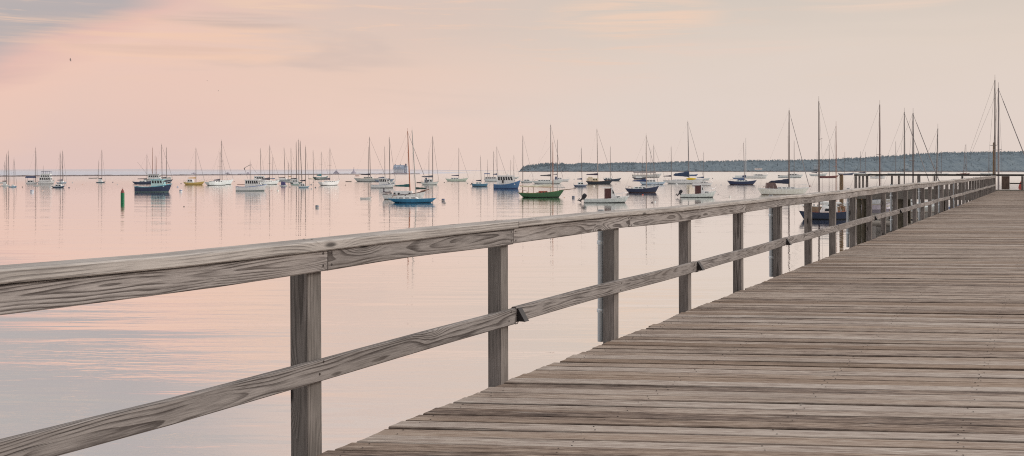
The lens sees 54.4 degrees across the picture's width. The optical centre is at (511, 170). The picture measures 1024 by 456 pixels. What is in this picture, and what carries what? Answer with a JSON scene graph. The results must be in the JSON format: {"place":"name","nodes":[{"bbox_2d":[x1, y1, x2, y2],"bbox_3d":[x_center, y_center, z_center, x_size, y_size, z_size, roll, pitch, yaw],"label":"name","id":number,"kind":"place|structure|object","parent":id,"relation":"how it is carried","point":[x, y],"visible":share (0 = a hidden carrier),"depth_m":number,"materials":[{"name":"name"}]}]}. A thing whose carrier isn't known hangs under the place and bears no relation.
{"place":"outdoors","nodes":[
{"label":"outdoors","id":0,"kind":"place"},
{"bbox_2d":[0,171,463,174],"bbox_3d":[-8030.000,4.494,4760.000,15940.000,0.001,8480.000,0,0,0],"label":"bay water","id":1,"kind":"structure","parent":0,"point":[168,172],"depth_m":2131.37,"materials":[{"name":"grey liquid"}]},
{"bbox_2d":[0,169,496,170],"bbox_3d":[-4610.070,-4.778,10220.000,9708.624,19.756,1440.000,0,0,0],"label":"hills","id":2,"kind":"structure","parent":0,"point":[220,170],"depth_m":9628.75,"materials":[{"name":"grey"}]},
{"bbox_2d":[393,164,408,173],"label":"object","id":3,"kind":"object","parent":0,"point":[402,169],"visible":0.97,"depth_m":1186.98,"materials":[{"name":"paint"}]},
{"bbox_2d":[0,170,1023,455],"bbox_3d":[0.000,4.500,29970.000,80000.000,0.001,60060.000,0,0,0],"label":"water","id":4,"kind":"structure","parent":0,"point":[58,366],"depth_m":36.11,"materials":[{"name":"liquid"}]},
{"bbox_2d":[1,154,9,185],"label":"sailboat","id":5,"kind":"object","parent":4,"relation":"on","point":[4,183],"visible":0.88,"depth_m":284.76,"materials":[{"name":"paint"}]},
{"bbox_2d":[25,148,37,183],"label":"sailboat","id":6,"kind":"object","parent":4,"relation":"on","point":[31,181],"visible":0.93,"depth_m":329.06,"materials":[{"name":"paint"}]},
{"bbox_2d":[37,171,54,183],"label":"motor yacht","id":7,"kind":"object","parent":4,"relation":"on","point":[45,178],"visible":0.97,"depth_m":328.90,"materials":[{"name":"paint"}]},
{"bbox_2d":[51,155,64,187],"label":"sailboat","id":8,"kind":"object","parent":4,"relation":"on","point":[57,186],"visible":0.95,"depth_m":258.15,"materials":[{"name":"paint"}]},
{"bbox_2d":[56,152,66,182],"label":"sailboat","id":9,"kind":"object","parent":4,"relation":"on","point":[61,181],"visible":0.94,"depth_m":342.84,"materials":[{"name":"paint"}]},
{"bbox_2d":[96,155,105,182],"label":"sailboat","id":10,"kind":"object","parent":4,"relation":"on","point":[100,180],"visible":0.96,"depth_m":357.37,"materials":[{"name":"paint"}]},
{"bbox_2d":[121,189,124,200],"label":"channel buoy","id":11,"kind":"object","parent":4,"relation":"on","point":[122,195],"visible":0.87,"depth_m":144.69,"materials":[{"name":"paint"}]},
{"bbox_2d":[132,155,152,183],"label":"sailboat","id":12,"kind":"object","parent":4,"relation":"on","point":[143,182],"visible":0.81,"depth_m":328.86,"materials":[{"name":"paint"}]},
{"bbox_2d":[134,177,171,191],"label":"lobster boat","id":13,"kind":"object","parent":4,"relation":"on","point":[159,185],"visible":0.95,"depth_m":206.63,"materials":[{"name":"paint"}]},
{"bbox_2d":[139,146,171,180],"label":"sailboat","id":14,"kind":"object","parent":4,"relation":"on","point":[152,176],"visible":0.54,"depth_m":381.06,"materials":[{"name":"paint"}]},
{"bbox_2d":[154,145,172,182],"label":"sailboat","id":15,"kind":"object","parent":4,"relation":"on","point":[166,181],"visible":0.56,"depth_m":365.17,"materials":[{"name":"paint"}]},
{"bbox_2d":[161,147,170,179],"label":"sailboat","id":16,"kind":"object","parent":4,"relation":"on","point":[166,164],"visible":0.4,"depth_m":409.74,"materials":[{"name":"paint"}]},
{"bbox_2d":[183,150,204,184],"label":"sailboat","id":17,"kind":"object","parent":4,"relation":"on","point":[190,182],"visible":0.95,"depth_m":307.18,"materials":[{"name":"paint"}]},
{"bbox_2d":[0,173,419,176],"bbox_3d":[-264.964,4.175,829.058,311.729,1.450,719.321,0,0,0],"label":"breakwater","id":18,"kind":"object","parent":4,"relation":"in","point":[191,175],"visible":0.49,"depth_m":876.42,"materials":[{"name":"stone"}]},
{"bbox_2d":[205,153,227,185],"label":"sailboat","id":19,"kind":"object","parent":4,"relation":"on","point":[216,182],"visible":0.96,"depth_m":298.23,"materials":[{"name":"paint"}]},
{"bbox_2d":[209,140,232,184],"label":"sailboat","id":20,"kind":"object","parent":4,"relation":"on","point":[229,182],"visible":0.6,"depth_m":315.87,"materials":[{"name":"paint"}]},
{"bbox_2d":[236,165,266,190],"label":"lobster boat","id":21,"kind":"object","parent":4,"relation":"on","point":[254,185],"visible":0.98,"depth_m":217.52,"materials":[{"name":"paint"}]},
{"bbox_2d":[254,175,264,181],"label":"cabin boat","id":22,"kind":"object","parent":4,"relation":"on","point":[260,178],"visible":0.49,"depth_m":390.19,"materials":[{"name":"paint"}]},
{"bbox_2d":[261,148,279,184],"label":"sailboat","id":23,"kind":"object","parent":4,"relation":"on","point":[267,181],"visible":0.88,"depth_m":314.83,"materials":[{"name":"paint"}]},
{"bbox_2d":[278,157,290,180],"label":"sailboat","id":24,"kind":"object","parent":4,"relation":"on","point":[283,178],"visible":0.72,"depth_m":409.66,"materials":[{"name":"paint"}]},
{"bbox_2d":[283,161,294,181],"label":"sailboat","id":25,"kind":"object","parent":4,"relation":"on","point":[288,173],"visible":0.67,"depth_m":373.35,"materials":[{"name":"paint"}]},
{"bbox_2d":[289,140,302,183],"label":"sailboat","id":26,"kind":"object","parent":4,"relation":"on","point":[296,180],"visible":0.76,"depth_m":335.99,"materials":[{"name":"paint"}]},
{"bbox_2d":[291,142,301,184],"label":"sailboat","id":27,"kind":"object","parent":4,"relation":"on","point":[295,183],"visible":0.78,"depth_m":305.42,"materials":[{"name":"paint"}]},
{"bbox_2d":[298,147,309,187],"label":"sailboat","id":28,"kind":"object","parent":4,"relation":"on","point":[302,185],"visible":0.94,"depth_m":258.43,"materials":[{"name":"paint"}]},
{"bbox_2d":[313,157,327,179],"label":"sailboat","id":29,"kind":"object","parent":4,"relation":"on","point":[320,178],"visible":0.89,"depth_m":483.93,"materials":[{"name":"paint"}]},
{"bbox_2d":[318,150,339,185],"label":"sailboat","id":30,"kind":"object","parent":4,"relation":"on","point":[325,183],"visible":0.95,"depth_m":297.55,"materials":[{"name":"paint"}]},
{"bbox_2d":[354,136,385,181],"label":"sailboat","id":31,"kind":"object","parent":4,"relation":"on","point":[367,179],"visible":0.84,"depth_m":395.46,"materials":[{"name":"paint"}]},
{"bbox_2d":[371,174,394,187],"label":"cabin cruiser","id":32,"kind":"object","parent":4,"relation":"on","point":[383,183],"visible":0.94,"depth_m":253.92,"materials":[{"name":"paint"}]},
{"bbox_2d":[383,139,395,182],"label":"sailboat","id":33,"kind":"object","parent":4,"relation":"on","point":[389,163],"visible":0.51,"depth_m":349.97,"materials":[{"name":"paint"}]},
{"bbox_2d":[382,131,428,199],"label":"sailboat","id":34,"kind":"object","parent":4,"relation":"on","point":[410,193],"visible":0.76,"depth_m":153.70,"materials":[{"name":"paint"}]},
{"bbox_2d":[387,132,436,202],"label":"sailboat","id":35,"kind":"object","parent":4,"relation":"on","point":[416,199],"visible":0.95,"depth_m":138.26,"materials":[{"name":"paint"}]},
{"bbox_2d":[421,137,438,184],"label":"sailboat","id":36,"kind":"object","parent":4,"relation":"on","point":[430,182],"visible":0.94,"depth_m":309.83,"materials":[{"name":"paint"}]},
{"bbox_2d":[445,150,468,180],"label":"sailboat","id":37,"kind":"object","parent":4,"relation":"on","point":[457,179],"visible":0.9,"depth_m":409.13,"materials":[{"name":"paint"}]},
{"bbox_2d":[471,155,487,186],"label":"sailboat","id":38,"kind":"object","parent":4,"relation":"on","point":[478,184],"visible":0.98,"depth_m":276.81,"materials":[{"name":"paint"}]},
{"bbox_2d":[484,166,496,180],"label":"sailboat","id":39,"kind":"object","parent":4,"relation":"on","point":[490,178],"visible":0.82,"depth_m":405.32,"materials":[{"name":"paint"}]},
{"bbox_2d":[494,174,520,188],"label":"lobster boat","id":40,"kind":"object","parent":4,"relation":"on","point":[507,181],"visible":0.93,"depth_m":242.82,"materials":[{"name":"paint"}]},
{"bbox_2d":[520,155,533,182],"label":"sailboat","id":41,"kind":"object","parent":4,"relation":"on","point":[526,181],"visible":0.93,"depth_m":365.15,"materials":[{"name":"paint"}]},
{"bbox_2d":[518,152,575,196],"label":"wooden sloop","id":42,"kind":"object","parent":4,"relation":"on","point":[546,194],"visible":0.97,"depth_m":165.81,"materials":[{"name":"paint"}]},
{"bbox_2d":[532,125,563,183],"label":"sailboat","id":43,"kind":"object","parent":4,"relation":"on","point":[546,182],"visible":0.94,"depth_m":331.87,"materials":[{"name":"paint"}]},
{"bbox_2d":[553,140,568,180],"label":"sailboat","id":44,"kind":"object","parent":4,"relation":"on","point":[556,178],"visible":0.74,"depth_m":409.72,"materials":[{"name":"paint"}]},
{"bbox_2d":[573,148,587,186],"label":"sailboat","id":45,"kind":"object","parent":4,"relation":"on","point":[580,184],"visible":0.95,"depth_m":272.45,"materials":[{"name":"paint"}]},
{"bbox_2d":[586,134,612,183],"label":"sailboat","id":46,"kind":"object","parent":4,"relation":"on","point":[591,180],"visible":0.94,"depth_m":326.27,"materials":[{"name":"paint"}]},
{"bbox_2d":[577,187,628,202],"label":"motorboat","id":47,"kind":"object","parent":4,"relation":"on","point":[610,196],"visible":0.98,"depth_m":138.24,"materials":[{"name":"paint"}]},
{"bbox_2d":[604,157,620,180],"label":"sailboat","id":48,"kind":"object","parent":4,"relation":"on","point":[606,179],"visible":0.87,"depth_m":417.53,"materials":[{"name":"paint"}]},
{"bbox_2d":[625,137,658,192],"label":"sailboat","id":49,"kind":"object","parent":4,"relation":"on","point":[642,190],"visible":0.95,"depth_m":202.05,"materials":[{"name":"paint"}]},
{"bbox_2d":[632,172,660,177],"bbox_3d":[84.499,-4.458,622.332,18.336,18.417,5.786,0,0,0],"label":"excursion boat","id":50,"kind":"object","parent":4,"relation":"on","point":[653,175],"visible":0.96,"depth_m":620.27,"materials":[{"name":"paint"}]},
{"bbox_2d":[640,154,665,184],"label":"sailboat","id":51,"kind":"object","parent":4,"relation":"on","point":[650,182],"visible":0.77,"depth_m":310.52,"materials":[{"name":"paint"}]},
{"bbox_2d":[663,153,671,180],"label":"sailboat","id":52,"kind":"object","parent":4,"relation":"on","point":[671,172],"visible":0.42,"depth_m":390.68,"materials":[{"name":"paint"}]},
{"bbox_2d":[317,191,1023,455],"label":"pier","id":53,"kind":"structure","parent":4,"relation":"in","point":[908,340],"depth_m":6.81,"materials":[{"name":"brown wood"}]},
{"bbox_2d":[0,175,995,455],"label":"railing","id":54,"kind":"object","parent":53,"relation":"on","point":[30,287],"visible":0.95,"depth_m":5.09,"materials":[{"name":"grey wood"}]},
{"bbox_2d":[665,124,703,183],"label":"sailboat","id":55,"kind":"object","parent":4,"relation":"on","point":[685,181],"visible":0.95,"depth_m":331.41,"materials":[{"name":"paint"}]},
{"bbox_2d":[676,185,715,196],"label":"skiff","id":56,"kind":"object","parent":4,"relation":"on","point":[700,191],"visible":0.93,"depth_m":165.77,"materials":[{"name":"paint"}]},
{"bbox_2d":[692,181,712,185],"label":"runabout","id":57,"kind":"object","parent":4,"relation":"on","point":[703,183],"visible":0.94,"depth_m":290.97,"materials":[{"name":"paint"}]},
{"bbox_2d":[733,151,745,178],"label":"sailboat","id":58,"kind":"object","parent":4,"relation":"on","point":[739,177],"visible":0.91,"depth_m":514.85,"materials":[{"name":"paint"}]},
{"bbox_2d":[728,143,755,184],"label":"sailboat","id":59,"kind":"object","parent":4,"relation":"on","point":[741,182],"visible":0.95,"depth_m":312.78,"materials":[{"name":"paint"}]},
{"bbox_2d":[746,168,767,177],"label":"trawler yacht","id":60,"kind":"object","parent":4,"relation":"on","point":[759,176],"visible":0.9,"depth_m":566.28,"materials":[{"name":"paint"}]},
{"bbox_2d":[758,110,810,194],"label":"sailboat","id":61,"kind":"object","parent":4,"relation":"on","point":[771,188],"visible":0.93,"depth_m":184.03,"materials":[{"name":"paint"}]},
{"bbox_2d":[778,173,802,177],"bbox_3d":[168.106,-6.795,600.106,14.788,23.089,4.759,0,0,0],"label":"motor cruiser","id":62,"kind":"object","parent":4,"relation":"on","point":[791,176],"visible":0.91,"depth_m":598.19,"materials":[{"name":"paint"}]},
{"bbox_2d":[809,161,826,175],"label":"sailboat","id":63,"kind":"object","parent":4,"relation":"on","point":[824,174],"visible":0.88,"depth_m":799.22,"materials":[{"name":"paint"}]},
{"bbox_2d":[802,133,844,211],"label":"sailboat","id":64,"kind":"object","parent":4,"relation":"on","point":[814,208],"visible":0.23,"depth_m":105.65,"materials":[{"name":"paint"}]},
{"bbox_2d":[799,101,849,219],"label":"sailboat","id":65,"kind":"object","parent":4,"relation":"on","point":[822,213],"visible":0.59,"depth_m":91.59,"materials":[{"name":"paint"}]},
{"bbox_2d":[820,157,838,177],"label":"sailboat","id":66,"kind":"object","parent":4,"relation":"on","point":[829,176],"visible":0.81,"depth_m":586.99,"materials":[{"name":"paint"}]},
{"bbox_2d":[839,174,843,210],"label":"mooring pile","id":67,"kind":"object","parent":4,"relation":"in","point":[840,188],"visible":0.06,"depth_m":97.55,"materials":[{"name":"paint"}]},
{"bbox_2d":[854,151,866,173],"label":"sailboat","id":68,"kind":"object","parent":4,"relation":"on","point":[860,166],"visible":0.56,"depth_m":1120.02,"materials":[{"name":"paint"}]},
{"bbox_2d":[859,153,871,173],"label":"sailboat","id":69,"kind":"object","parent":4,"relation":"on","point":[865,166],"visible":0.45,"depth_m":815.56,"materials":[{"name":"paint"}]},
{"bbox_2d":[845,105,911,207],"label":"sailboat","id":70,"kind":"object","parent":4,"relation":"on","point":[880,178],"visible":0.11,"depth_m":109.96,"materials":[{"name":"paint"}]},
{"bbox_2d":[872,221,917,231],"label":"floating dock","id":71,"kind":"object","parent":4,"relation":"on","point":[876,226],"visible":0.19,"depth_m":72.79,"materials":[{"name":"paint"}]},
{"bbox_2d":[856,211,933,216],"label":"floating dock","id":72,"kind":"object","parent":4,"relation":"on","point":[926,213],"visible":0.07,"depth_m":97.00,"materials":[{"name":"paint"}]},
{"bbox_2d":[877,112,928,202],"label":"sailboat","id":73,"kind":"object","parent":4,"relation":"on","point":[905,150],"visible":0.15,"depth_m":111.95,"materials":[{"name":"paint"}]},
{"bbox_2d":[883,113,938,210],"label":"sailboat","id":74,"kind":"object","parent":4,"relation":"on","point":[913,160],"visible":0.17,"depth_m":99.97,"materials":[{"name":"paint"}]},
{"bbox_2d":[854,174,1023,232],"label":"landing stage","id":75,"kind":"object","parent":4,"relation":"in","point":[1006,183],"visible":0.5,"depth_m":72.12,"materials":[{"name":"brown wood"}]},
{"bbox_2d":[916,129,961,208],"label":"sailboat","id":76,"kind":"object","parent":4,"relation":"on","point":[937,161],"visible":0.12,"depth_m":103.96,"materials":[{"name":"paint"}]},
{"bbox_2d":[934,151,948,173],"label":"sailboat","id":77,"kind":"object","parent":4,"relation":"on","point":[941,165],"visible":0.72,"depth_m":943.87,"materials":[{"name":"paint"}]},
{"bbox_2d":[957,80,997,189],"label":"sailboat","id":78,"kind":"object","parent":4,"relation":"on","point":[995,119],"visible":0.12,"depth_m":91.97,"materials":[{"name":"paint"}]},
{"bbox_2d":[949,82,1023,206],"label":"sailboat","id":79,"kind":"object","parent":4,"relation":"on","point":[1000,131],"visible":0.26,"depth_m":87.96,"materials":[{"name":"paint"}]},
{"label":"dinghy rack","id":80,"kind":"object","parent":4,"relation":"in","visible":0},
{"bbox_2d":[856,199,892,204],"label":"dinghy","id":81,"kind":"object","parent":80,"relation":"on","point":[878,201],"visible":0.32,"depth_m":83.40,"materials":[{"name":"paint"}]},
{"bbox_2d":[0,0,1023,169],"label":"sky","id":82,"kind":"structure","parent":0,"point":[477,78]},
{"bbox_2d":[520,171,1016,171],"bbox_3d":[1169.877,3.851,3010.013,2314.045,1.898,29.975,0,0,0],"label":"shore","id":83,"kind":"structure","parent":0,"point":[787,171],"depth_m":3001.46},
{"bbox_2d":[856,202,892,212],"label":"dinghy","id":84,"kind":"object","parent":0,"point":[876,208],"visible":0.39,"depth_m":81.53,"materials":[{"name":"paint"}]},
{"bbox_3d":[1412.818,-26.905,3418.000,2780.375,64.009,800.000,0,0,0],"label":"wooded hill","id":85,"kind":"structure","parent":0,"visible":0},
{"bbox_2d":[519,151,1023,171],"bbox_3d":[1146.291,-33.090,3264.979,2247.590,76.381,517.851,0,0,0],"label":"forest","id":86,"kind":"object","parent":85,"relation":"on","point":[954,161],"visible":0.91,"depth_m":3117.59,"materials":[{"name":"plant"}]}
]}

